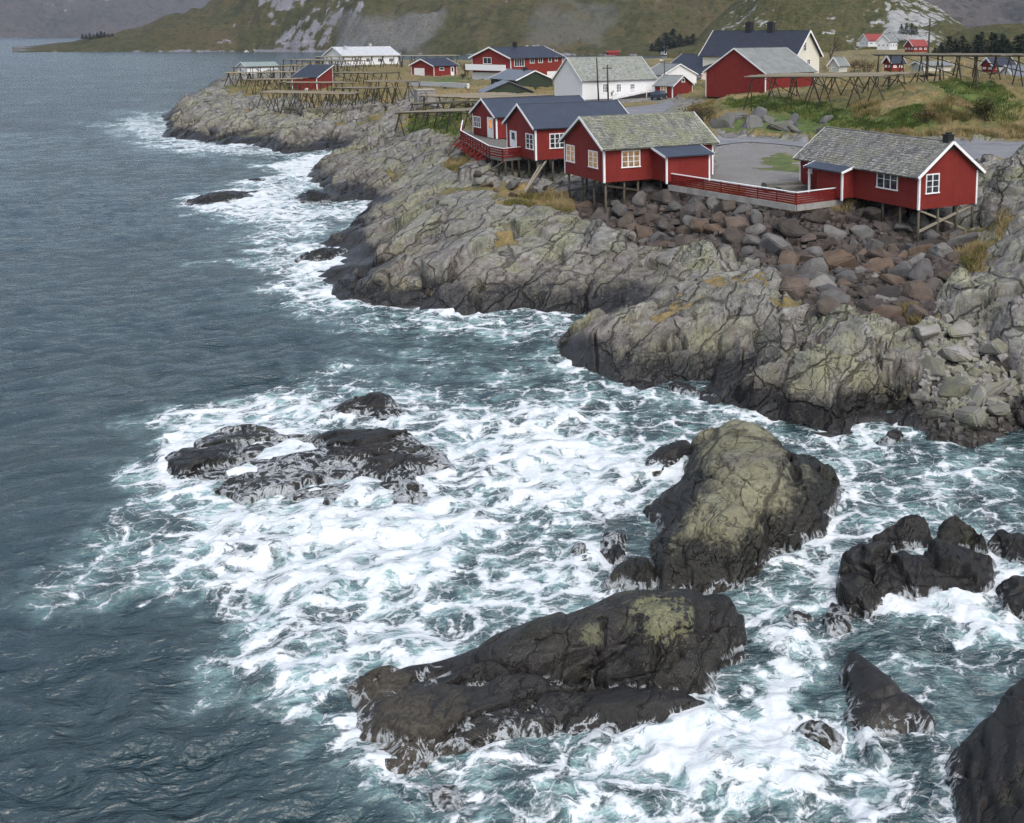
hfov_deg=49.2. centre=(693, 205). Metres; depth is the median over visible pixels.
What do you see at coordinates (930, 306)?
rubble
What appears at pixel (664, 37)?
spruce tree
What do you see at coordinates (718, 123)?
boulder
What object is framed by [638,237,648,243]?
boulder
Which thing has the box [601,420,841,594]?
sea rock
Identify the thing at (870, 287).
boulder
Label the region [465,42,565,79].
house
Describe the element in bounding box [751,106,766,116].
boulder
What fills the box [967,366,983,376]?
boulder
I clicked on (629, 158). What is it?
window
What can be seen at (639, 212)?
boulder
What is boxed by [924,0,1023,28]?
inland mountain
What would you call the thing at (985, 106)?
bush
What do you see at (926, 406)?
boulder
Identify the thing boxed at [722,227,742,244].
boulder
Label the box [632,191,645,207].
boulder
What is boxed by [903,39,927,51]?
house
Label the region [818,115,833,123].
boulder
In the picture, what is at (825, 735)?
sea rock
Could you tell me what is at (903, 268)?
boulder
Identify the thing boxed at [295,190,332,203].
sea rock
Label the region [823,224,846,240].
boulder
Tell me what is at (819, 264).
boulder
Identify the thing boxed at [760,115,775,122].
boulder
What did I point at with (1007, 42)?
spruce tree
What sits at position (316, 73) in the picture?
boathouse
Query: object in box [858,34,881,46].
house
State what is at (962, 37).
spruce tree
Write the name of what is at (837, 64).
house
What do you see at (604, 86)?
window
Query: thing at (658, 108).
road
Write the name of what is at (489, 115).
cabin
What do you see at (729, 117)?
boulder
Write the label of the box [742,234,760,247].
boulder
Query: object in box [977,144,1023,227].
rock outcrop
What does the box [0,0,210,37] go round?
mountain
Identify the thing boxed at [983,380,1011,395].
boulder
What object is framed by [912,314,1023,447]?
shingle
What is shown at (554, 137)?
window
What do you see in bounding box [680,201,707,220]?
boulder
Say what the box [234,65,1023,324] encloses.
straw grass
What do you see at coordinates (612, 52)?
boathouse
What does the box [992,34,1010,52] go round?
spruce tree
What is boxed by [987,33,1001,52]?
spruce tree
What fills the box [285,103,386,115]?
rock outcrop
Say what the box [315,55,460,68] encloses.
drying rack
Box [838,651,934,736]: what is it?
sea rock
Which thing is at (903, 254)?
boulder
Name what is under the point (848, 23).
granite hill
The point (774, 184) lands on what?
plank stack
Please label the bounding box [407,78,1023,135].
green grass
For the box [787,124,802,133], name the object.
boulder
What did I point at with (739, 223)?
boulder
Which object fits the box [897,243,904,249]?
boulder
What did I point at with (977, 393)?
boulder
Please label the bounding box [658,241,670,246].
boulder
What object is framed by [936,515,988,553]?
sea rock
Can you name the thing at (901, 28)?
spruce tree
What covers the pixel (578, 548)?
sea rock
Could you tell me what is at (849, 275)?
boulder
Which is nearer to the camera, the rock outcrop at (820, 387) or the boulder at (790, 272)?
the rock outcrop at (820, 387)
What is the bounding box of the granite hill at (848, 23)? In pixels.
[667,0,966,57]
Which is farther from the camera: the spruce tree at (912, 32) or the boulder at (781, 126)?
the spruce tree at (912, 32)
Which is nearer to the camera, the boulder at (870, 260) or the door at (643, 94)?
the boulder at (870, 260)
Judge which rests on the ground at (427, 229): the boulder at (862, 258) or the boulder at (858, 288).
the boulder at (858, 288)
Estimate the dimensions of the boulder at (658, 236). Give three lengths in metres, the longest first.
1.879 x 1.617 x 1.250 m
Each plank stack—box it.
[761,180,801,188]
[776,184,807,190]
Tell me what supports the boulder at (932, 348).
on the shingle
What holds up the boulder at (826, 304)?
on the ground at (427, 229)
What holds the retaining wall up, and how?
on the ground at (427, 229)
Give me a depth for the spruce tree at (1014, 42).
352.15 m
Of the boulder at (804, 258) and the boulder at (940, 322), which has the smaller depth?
the boulder at (940, 322)
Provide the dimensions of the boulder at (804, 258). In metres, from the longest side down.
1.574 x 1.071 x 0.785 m
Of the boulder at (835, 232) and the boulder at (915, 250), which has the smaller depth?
the boulder at (915, 250)
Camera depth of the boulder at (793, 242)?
76.32 m
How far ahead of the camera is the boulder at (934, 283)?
64.42 m
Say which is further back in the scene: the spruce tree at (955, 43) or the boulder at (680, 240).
the spruce tree at (955, 43)
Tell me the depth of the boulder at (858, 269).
70.00 m
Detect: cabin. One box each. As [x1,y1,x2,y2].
[468,95,584,138]
[502,100,628,192]
[558,111,719,213]
[793,126,985,241]
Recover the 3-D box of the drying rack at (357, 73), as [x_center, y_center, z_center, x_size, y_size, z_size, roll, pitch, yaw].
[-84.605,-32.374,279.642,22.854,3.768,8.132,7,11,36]
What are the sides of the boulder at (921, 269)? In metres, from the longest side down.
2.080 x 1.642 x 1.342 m
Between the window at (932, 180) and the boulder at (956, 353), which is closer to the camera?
the boulder at (956, 353)
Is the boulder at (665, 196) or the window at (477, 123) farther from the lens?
the window at (477, 123)
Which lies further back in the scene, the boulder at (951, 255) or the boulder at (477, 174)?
the boulder at (477, 174)
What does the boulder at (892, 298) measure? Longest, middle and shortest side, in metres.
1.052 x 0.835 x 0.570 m
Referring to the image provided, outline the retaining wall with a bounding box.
[409,82,468,87]
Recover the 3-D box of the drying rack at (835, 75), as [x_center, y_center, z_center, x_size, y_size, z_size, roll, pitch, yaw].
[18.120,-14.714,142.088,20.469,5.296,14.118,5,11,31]
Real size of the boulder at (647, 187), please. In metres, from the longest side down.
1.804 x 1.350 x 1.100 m
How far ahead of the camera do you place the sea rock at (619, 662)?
30.07 m
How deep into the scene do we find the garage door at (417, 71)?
322.10 m
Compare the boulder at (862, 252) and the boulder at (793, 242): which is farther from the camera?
the boulder at (793, 242)
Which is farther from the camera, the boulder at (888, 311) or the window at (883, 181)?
the window at (883, 181)
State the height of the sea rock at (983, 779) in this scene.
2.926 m
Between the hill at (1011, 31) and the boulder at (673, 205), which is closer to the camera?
the boulder at (673, 205)
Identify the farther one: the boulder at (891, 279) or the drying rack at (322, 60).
the drying rack at (322, 60)
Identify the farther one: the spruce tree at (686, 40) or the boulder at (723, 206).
the spruce tree at (686, 40)
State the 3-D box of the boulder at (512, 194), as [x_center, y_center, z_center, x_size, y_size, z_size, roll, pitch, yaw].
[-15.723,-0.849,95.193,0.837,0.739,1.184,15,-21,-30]
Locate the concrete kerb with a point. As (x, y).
(769, 203)
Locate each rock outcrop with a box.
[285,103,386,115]
[584,219,642,272]
[680,238,716,269]
[731,344,910,430]
[754,313,799,364]
[823,304,876,360]
[939,267,971,290]
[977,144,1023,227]
[990,297,1023,381]
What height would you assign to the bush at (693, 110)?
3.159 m
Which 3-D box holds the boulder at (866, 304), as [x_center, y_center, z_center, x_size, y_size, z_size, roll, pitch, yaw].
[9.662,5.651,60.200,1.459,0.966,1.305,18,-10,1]
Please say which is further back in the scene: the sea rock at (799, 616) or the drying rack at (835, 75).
the drying rack at (835, 75)
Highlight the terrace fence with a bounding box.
[669,173,839,204]
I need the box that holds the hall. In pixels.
[552,56,657,99]
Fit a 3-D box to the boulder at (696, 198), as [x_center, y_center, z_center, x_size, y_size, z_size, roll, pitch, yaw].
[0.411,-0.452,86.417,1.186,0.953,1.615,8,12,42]
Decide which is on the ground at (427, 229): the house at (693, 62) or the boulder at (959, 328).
the house at (693, 62)
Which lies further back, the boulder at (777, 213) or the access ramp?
the access ramp
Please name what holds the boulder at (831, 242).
on the ground at (427, 229)
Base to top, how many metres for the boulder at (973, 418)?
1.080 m
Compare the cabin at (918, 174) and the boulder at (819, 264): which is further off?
the cabin at (918, 174)
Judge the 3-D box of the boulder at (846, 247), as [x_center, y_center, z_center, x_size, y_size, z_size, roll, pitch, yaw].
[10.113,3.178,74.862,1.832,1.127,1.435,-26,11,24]
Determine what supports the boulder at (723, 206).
on the ground at (427, 229)
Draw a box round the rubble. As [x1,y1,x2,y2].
[575,182,969,326]
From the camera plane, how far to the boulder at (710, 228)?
78.99 m
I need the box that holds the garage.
[408,58,459,75]
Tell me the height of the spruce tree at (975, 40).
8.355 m
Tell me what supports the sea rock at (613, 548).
in the sea
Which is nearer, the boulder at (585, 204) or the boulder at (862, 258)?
the boulder at (862, 258)
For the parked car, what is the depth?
184.72 m
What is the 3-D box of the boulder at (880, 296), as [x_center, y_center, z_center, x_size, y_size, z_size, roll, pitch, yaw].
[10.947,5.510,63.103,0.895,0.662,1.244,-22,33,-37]
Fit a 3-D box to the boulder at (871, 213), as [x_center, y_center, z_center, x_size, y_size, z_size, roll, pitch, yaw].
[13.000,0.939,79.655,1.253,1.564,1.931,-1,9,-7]
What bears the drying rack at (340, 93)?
on the ground at (427, 229)
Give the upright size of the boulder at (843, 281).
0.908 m
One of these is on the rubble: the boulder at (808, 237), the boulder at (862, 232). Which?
the boulder at (808, 237)
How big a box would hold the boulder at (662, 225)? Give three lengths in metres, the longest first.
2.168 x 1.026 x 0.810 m
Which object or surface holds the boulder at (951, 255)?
on the ground at (427, 229)
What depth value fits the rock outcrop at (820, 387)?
51.80 m
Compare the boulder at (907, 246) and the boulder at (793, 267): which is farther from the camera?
the boulder at (907, 246)
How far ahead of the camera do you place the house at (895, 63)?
196.14 m
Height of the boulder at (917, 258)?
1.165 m
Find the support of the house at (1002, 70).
on the ground at (427, 229)
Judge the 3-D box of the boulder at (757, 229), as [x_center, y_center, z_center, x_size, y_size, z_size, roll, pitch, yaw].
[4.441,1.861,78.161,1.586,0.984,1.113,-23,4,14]
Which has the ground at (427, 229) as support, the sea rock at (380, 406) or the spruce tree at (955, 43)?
the spruce tree at (955, 43)
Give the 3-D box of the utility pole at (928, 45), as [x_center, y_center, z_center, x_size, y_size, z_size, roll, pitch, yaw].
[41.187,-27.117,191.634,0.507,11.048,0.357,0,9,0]
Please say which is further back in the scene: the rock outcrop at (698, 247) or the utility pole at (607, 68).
the utility pole at (607, 68)
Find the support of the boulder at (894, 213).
on the ground at (427, 229)
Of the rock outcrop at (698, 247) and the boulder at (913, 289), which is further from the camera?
the rock outcrop at (698, 247)
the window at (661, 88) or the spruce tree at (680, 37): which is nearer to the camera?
the window at (661, 88)
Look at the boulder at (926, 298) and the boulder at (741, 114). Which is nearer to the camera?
the boulder at (926, 298)
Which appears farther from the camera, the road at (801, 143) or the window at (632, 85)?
the window at (632, 85)
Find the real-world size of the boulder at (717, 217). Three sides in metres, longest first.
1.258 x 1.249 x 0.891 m
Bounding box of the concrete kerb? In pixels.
[668,184,842,210]
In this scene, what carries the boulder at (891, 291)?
on the ground at (427, 229)
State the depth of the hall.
191.77 m
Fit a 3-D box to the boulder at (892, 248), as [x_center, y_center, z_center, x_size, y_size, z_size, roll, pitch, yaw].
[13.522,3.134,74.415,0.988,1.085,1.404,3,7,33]
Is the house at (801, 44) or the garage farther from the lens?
the garage
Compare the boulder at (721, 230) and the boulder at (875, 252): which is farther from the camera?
the boulder at (721, 230)
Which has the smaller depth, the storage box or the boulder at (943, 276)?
the boulder at (943, 276)
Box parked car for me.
[650,91,667,99]
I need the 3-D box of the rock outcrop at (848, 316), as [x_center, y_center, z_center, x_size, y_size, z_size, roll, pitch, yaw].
[7.874,8.005,56.111,4.132,5.165,6.412,0,9,0]
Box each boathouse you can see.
[290,65,333,90]
[606,50,619,54]
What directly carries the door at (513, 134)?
in the cabin at (535, 131)
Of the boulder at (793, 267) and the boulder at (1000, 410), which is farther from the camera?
the boulder at (793, 267)
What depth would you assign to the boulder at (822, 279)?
65.86 m
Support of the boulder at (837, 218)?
on the ground at (427, 229)
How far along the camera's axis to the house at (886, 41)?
410.95 m
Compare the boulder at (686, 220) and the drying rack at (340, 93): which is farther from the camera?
the drying rack at (340, 93)
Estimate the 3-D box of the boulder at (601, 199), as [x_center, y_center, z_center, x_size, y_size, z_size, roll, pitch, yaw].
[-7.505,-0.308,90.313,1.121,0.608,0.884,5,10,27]
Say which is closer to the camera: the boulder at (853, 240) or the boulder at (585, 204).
the boulder at (853, 240)
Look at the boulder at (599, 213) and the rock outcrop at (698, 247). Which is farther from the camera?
the boulder at (599, 213)
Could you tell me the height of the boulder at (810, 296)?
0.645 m
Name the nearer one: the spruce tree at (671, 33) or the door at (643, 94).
the door at (643, 94)
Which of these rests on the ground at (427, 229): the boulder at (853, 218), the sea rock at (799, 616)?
the boulder at (853, 218)
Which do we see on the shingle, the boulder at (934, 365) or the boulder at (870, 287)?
the boulder at (934, 365)
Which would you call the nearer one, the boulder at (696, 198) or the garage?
the boulder at (696, 198)
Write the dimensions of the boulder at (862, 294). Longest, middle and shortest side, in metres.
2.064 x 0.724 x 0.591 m
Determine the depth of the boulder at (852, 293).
63.26 m
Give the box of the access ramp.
[610,86,653,99]
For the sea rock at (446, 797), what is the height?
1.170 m
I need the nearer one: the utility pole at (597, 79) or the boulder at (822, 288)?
the boulder at (822, 288)
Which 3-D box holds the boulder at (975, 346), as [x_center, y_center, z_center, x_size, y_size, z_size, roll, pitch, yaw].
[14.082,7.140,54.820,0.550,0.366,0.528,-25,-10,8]
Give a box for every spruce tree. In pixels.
[649,37,665,51]
[655,32,672,53]
[665,29,680,49]
[673,33,684,47]
[681,36,692,45]
[686,33,697,43]
[897,24,903,34]
[902,23,909,33]
[908,23,915,35]
[936,42,945,56]
[940,36,954,56]
[948,35,971,56]
[949,39,961,56]
[965,34,988,52]
[973,31,990,52]
[985,32,997,52]
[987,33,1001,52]
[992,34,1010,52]
[1001,39,1014,52]
[1008,35,1023,52]
[1014,33,1023,52]
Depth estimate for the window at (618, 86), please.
191.58 m
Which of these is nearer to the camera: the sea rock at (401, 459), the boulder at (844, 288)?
the sea rock at (401, 459)
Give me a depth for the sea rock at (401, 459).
45.31 m
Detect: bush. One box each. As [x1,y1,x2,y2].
[457,62,470,75]
[677,102,710,119]
[690,101,715,121]
[847,59,866,72]
[857,57,879,72]
[909,107,937,123]
[966,95,1001,121]
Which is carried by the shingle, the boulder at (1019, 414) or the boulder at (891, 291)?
the boulder at (1019, 414)
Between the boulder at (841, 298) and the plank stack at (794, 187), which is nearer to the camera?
the boulder at (841, 298)
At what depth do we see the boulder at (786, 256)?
72.58 m
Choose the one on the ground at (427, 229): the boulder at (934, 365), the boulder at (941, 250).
the boulder at (941, 250)
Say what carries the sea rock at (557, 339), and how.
in the sea
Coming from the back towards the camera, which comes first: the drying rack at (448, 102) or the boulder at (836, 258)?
the drying rack at (448, 102)
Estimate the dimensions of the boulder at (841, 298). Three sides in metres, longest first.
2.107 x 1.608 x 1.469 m
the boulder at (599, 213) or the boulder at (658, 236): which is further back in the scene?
the boulder at (599, 213)
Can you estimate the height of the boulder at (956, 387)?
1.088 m
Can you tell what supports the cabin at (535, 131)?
on the ground at (427, 229)
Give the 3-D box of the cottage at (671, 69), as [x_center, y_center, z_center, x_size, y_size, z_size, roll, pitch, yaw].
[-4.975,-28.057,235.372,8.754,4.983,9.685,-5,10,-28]
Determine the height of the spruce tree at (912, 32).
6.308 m
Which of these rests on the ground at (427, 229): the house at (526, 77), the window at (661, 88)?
the house at (526, 77)
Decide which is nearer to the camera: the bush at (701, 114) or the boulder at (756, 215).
the boulder at (756, 215)
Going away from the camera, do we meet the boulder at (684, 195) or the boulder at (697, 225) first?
the boulder at (697, 225)
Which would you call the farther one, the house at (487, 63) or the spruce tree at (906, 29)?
the spruce tree at (906, 29)
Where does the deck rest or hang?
on the ground at (427, 229)
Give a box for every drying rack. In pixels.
[224,71,297,86]
[229,64,340,82]
[243,77,307,94]
[257,90,364,116]
[279,81,355,104]
[282,59,366,71]
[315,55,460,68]
[332,87,398,104]
[333,72,400,85]
[363,80,420,103]
[394,108,472,135]
[409,100,477,116]
[418,92,554,122]
[743,72,923,111]
[871,53,1023,90]
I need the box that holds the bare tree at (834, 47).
[824,35,843,59]
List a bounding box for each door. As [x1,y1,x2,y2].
[414,68,424,75]
[487,117,493,137]
[510,130,516,147]
[642,84,648,96]
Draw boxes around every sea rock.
[164,424,455,505]
[183,190,258,205]
[248,178,265,181]
[294,247,347,262]
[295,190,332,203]
[321,392,404,420]
[347,588,746,776]
[427,783,463,810]
[549,336,560,342]
[570,541,591,560]
[599,531,626,564]
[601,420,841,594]
[643,440,689,476]
[668,381,716,396]
[719,650,749,667]
[785,611,814,622]
[792,720,844,754]
[822,538,996,636]
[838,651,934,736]
[868,514,932,551]
[875,430,903,444]
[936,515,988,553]
[942,678,1023,822]
[987,529,1023,564]
[995,575,1023,620]
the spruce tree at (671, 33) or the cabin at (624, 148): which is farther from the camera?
the spruce tree at (671, 33)
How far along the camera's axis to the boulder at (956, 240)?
72.98 m
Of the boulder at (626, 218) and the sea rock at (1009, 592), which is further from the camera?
the boulder at (626, 218)
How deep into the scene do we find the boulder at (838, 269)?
70.49 m
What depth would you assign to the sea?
39.80 m
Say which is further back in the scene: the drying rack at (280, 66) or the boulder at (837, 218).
the drying rack at (280, 66)
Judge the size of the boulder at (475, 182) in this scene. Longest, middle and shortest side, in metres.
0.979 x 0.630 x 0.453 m
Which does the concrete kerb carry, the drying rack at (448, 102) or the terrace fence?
the terrace fence
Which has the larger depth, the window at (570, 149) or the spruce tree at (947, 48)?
the spruce tree at (947, 48)
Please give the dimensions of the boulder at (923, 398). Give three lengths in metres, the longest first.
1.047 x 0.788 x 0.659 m
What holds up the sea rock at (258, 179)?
in the sea
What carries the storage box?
on the ground at (427, 229)
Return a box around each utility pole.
[596,57,598,100]
[603,65,611,99]
[926,18,930,79]
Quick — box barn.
[703,47,817,97]
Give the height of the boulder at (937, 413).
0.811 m
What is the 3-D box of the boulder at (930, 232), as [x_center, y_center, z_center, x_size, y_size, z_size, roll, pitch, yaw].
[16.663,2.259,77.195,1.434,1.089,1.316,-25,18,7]
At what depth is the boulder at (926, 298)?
60.52 m
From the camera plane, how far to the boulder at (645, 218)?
85.08 m
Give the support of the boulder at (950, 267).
on the ground at (427, 229)
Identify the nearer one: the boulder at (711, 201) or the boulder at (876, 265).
the boulder at (876, 265)
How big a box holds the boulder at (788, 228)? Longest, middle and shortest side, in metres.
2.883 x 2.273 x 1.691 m
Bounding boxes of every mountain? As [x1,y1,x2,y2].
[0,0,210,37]
[12,0,738,55]
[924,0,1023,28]
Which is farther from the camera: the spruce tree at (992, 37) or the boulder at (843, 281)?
the spruce tree at (992, 37)
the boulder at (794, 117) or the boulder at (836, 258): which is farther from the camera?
the boulder at (794, 117)
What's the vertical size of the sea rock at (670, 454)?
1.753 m
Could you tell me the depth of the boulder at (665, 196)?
87.25 m
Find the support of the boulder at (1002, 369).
on the shingle
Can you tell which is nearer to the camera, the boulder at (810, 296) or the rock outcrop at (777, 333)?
the rock outcrop at (777, 333)
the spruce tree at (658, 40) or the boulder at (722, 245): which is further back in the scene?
the spruce tree at (658, 40)
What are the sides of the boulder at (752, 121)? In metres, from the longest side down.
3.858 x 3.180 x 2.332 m
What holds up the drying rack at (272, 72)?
on the ground at (427, 229)
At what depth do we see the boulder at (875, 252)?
72.61 m
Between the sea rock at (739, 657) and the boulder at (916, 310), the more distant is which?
the boulder at (916, 310)
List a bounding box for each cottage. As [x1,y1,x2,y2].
[650,63,698,82]
[652,75,694,97]
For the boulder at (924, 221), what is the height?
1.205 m
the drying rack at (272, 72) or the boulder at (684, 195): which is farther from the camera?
the drying rack at (272, 72)
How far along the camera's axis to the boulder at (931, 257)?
69.98 m
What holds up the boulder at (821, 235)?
on the ground at (427, 229)
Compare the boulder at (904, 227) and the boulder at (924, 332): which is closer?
the boulder at (924, 332)
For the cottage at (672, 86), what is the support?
on the ground at (427, 229)
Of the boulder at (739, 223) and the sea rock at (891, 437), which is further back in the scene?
the boulder at (739, 223)
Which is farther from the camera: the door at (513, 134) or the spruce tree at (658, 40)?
the spruce tree at (658, 40)
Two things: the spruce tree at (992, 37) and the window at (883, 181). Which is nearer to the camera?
the window at (883, 181)
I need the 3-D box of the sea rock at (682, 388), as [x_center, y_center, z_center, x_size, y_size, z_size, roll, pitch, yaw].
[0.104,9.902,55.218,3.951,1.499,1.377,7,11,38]
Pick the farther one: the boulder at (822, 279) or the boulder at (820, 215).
the boulder at (820, 215)
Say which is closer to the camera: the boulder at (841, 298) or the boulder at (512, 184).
the boulder at (841, 298)
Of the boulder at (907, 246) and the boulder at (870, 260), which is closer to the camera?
the boulder at (870, 260)
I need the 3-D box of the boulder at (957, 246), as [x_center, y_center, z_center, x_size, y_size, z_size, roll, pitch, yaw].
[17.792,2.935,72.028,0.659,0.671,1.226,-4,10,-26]
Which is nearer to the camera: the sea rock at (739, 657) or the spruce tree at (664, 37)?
the sea rock at (739, 657)
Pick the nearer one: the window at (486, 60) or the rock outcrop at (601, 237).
the rock outcrop at (601, 237)
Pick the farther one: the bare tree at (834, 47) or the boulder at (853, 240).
the bare tree at (834, 47)
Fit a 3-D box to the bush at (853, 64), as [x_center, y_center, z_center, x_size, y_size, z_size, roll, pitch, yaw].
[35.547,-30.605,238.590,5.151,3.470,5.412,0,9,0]
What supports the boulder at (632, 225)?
on the ground at (427, 229)
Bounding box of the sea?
[0,38,1023,822]
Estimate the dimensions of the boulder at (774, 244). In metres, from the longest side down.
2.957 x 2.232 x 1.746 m
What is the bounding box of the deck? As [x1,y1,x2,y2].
[448,120,540,177]
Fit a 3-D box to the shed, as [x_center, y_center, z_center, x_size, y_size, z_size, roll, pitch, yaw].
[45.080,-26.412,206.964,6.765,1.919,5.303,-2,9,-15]
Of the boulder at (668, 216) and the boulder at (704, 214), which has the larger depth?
the boulder at (668, 216)
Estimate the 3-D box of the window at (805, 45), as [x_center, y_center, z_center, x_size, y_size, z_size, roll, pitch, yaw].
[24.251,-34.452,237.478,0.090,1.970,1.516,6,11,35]
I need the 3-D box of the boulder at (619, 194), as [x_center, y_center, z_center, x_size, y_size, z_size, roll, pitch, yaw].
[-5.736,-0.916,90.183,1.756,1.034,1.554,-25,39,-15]
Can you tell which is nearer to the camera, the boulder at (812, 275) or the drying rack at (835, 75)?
the boulder at (812, 275)
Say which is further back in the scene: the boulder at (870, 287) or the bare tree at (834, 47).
the bare tree at (834, 47)
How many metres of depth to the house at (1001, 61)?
212.24 m
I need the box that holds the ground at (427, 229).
[161,47,1023,447]
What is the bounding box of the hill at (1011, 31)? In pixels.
[931,23,1023,52]
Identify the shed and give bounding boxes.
[909,60,953,70]
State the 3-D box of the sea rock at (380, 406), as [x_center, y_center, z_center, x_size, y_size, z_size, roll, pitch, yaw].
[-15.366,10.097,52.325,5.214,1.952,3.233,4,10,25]
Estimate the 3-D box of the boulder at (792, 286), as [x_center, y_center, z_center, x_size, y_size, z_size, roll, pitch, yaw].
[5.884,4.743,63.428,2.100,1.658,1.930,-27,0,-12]
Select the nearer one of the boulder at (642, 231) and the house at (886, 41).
the boulder at (642, 231)
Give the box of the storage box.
[413,88,435,102]
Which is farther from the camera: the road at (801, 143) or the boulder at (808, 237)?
the road at (801, 143)
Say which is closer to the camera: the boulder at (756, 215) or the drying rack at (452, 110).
the boulder at (756, 215)
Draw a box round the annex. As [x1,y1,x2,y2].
[478,79,534,93]
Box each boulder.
[472,180,479,184]
[473,170,481,177]
[481,181,493,186]
[506,179,519,189]
[508,191,517,196]
[528,188,537,192]
[575,201,592,208]
[589,207,610,221]
[596,197,607,202]
[609,200,619,206]
[611,202,629,215]
[615,186,633,198]
[617,211,634,227]
[627,223,638,230]
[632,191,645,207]
[633,207,646,217]
[635,224,652,238]
[638,213,661,224]
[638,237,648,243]
[640,181,659,192]
[645,204,657,209]
[649,231,671,243]
[651,189,678,204]
[656,220,669,231]
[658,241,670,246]
[662,214,670,218]
[664,201,681,211]
[667,232,675,236]
[673,235,695,246]
[676,225,686,234]
[679,193,692,199]
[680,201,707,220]
[680,215,696,225]
[688,195,704,202]
[690,219,709,232]
[701,212,710,217]
[703,223,720,233]
[706,196,723,208]
[710,119,734,127]
[712,211,725,222]
[713,200,735,213]
[718,112,735,123]
[718,243,733,250]
[719,227,724,235]
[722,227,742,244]
[723,216,746,229]
[730,203,752,215]
[735,111,748,119]
[741,114,763,128]
[741,246,755,254]
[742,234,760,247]
[745,223,765,235]
[748,251,766,262]
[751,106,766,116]
[751,209,762,224]
[759,233,793,255]
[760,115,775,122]
[766,120,792,130]
[770,209,785,216]
[772,218,808,238]
[775,264,797,271]
[777,249,799,264]
[778,268,795,276]
[779,276,811,297]
[784,238,797,245]
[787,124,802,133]
[789,113,798,122]
[797,257,828,274]
[799,255,815,261]
[800,233,816,243]
[801,208,830,222]
[802,271,835,282]
[802,293,818,301]
[806,246,823,256]
[809,231,827,238]
[809,274,836,288]
[815,284,839,291]
[816,289,850,304]
[817,295,840,316]
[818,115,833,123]
[822,248,859,269]
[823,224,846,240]
[823,238,837,249]
[831,214,845,223]
[831,242,855,253]
[833,266,843,274]
[834,269,856,281]
[836,278,852,286]
[838,284,848,291]
[846,290,858,297]
[849,215,860,222]
[850,225,875,239]
[850,237,857,243]
[852,286,871,295]
[854,266,867,272]
[856,249,866,254]
[857,290,868,298]
[857,298,880,311]
[859,255,865,262]
[862,207,881,222]
[864,247,894,258]
[864,285,875,290]
[865,238,883,248]
[865,277,881,285]
[866,257,878,262]
[866,257,894,273]
[873,305,901,318]
[874,221,892,231]
[875,285,900,297]
[875,294,889,301]
[878,236,895,248]
[878,274,905,285]
[885,297,896,302]
[886,243,898,252]
[888,261,911,277]
[890,207,906,217]
[890,296,920,305]
[894,223,912,232]
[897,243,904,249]
[897,250,908,258]
[898,238,910,243]
[901,280,933,299]
[903,242,914,250]
[904,303,928,319]
[906,258,933,281]
[908,243,933,255]
[908,252,925,264]
[909,213,929,226]
[909,393,930,404]
[912,323,940,340]
[915,237,943,244]
[920,355,944,377]
[921,227,939,239]
[921,295,933,301]
[923,403,931,410]
[923,408,952,421]
[924,253,944,260]
[925,277,943,290]
[926,345,935,355]
[928,242,952,258]
[937,271,951,281]
[937,319,945,325]
[937,376,970,398]
[938,345,971,361]
[943,264,954,270]
[945,251,959,260]
[947,232,978,247]
[947,319,973,338]
[948,230,964,239]
[954,244,964,250]
[954,406,988,430]
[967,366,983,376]
[967,384,986,406]
[971,343,979,349]
[979,338,1007,353]
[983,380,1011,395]
[987,403,1010,416]
[1000,366,1007,374]
[1014,409,1023,425]
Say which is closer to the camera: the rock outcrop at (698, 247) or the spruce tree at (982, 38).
the rock outcrop at (698, 247)
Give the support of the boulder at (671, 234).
on the ground at (427, 229)
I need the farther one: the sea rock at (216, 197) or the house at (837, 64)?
the house at (837, 64)
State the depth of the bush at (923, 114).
120.03 m
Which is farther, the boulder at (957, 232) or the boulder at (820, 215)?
the boulder at (820, 215)
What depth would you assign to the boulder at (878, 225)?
78.30 m
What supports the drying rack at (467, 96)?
on the ground at (427, 229)
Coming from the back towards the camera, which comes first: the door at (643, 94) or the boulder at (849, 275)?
the door at (643, 94)
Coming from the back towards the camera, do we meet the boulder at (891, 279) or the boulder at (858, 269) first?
the boulder at (858, 269)
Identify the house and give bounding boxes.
[235,61,278,73]
[322,43,399,65]
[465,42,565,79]
[489,67,552,89]
[671,53,712,79]
[698,22,823,72]
[826,57,849,71]
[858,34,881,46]
[876,34,898,49]
[881,56,906,70]
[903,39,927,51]
[979,57,1016,71]
[998,65,1023,75]
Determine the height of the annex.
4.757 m
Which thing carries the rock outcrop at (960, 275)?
on the ground at (427, 229)
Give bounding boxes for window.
[473,116,480,127]
[483,57,491,63]
[514,59,524,66]
[525,133,533,149]
[549,133,563,148]
[566,144,574,162]
[588,150,597,168]
[602,83,606,92]
[616,83,620,92]
[621,150,640,167]
[630,83,634,92]
[660,87,666,92]
[803,42,806,50]
[875,173,897,190]
[925,173,939,194]
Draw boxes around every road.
[624,101,674,113]
[717,136,807,146]
[954,138,1023,158]
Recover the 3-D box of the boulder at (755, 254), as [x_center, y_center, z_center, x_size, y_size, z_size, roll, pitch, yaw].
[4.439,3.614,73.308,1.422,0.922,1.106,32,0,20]
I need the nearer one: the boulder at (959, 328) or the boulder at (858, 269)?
the boulder at (959, 328)
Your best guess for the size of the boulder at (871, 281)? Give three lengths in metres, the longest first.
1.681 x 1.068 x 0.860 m
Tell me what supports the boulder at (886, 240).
on the ground at (427, 229)
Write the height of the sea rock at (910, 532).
2.149 m
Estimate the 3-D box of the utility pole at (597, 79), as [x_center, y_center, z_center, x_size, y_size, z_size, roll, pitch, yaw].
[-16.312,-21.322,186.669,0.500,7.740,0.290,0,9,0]
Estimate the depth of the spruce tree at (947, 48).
358.00 m

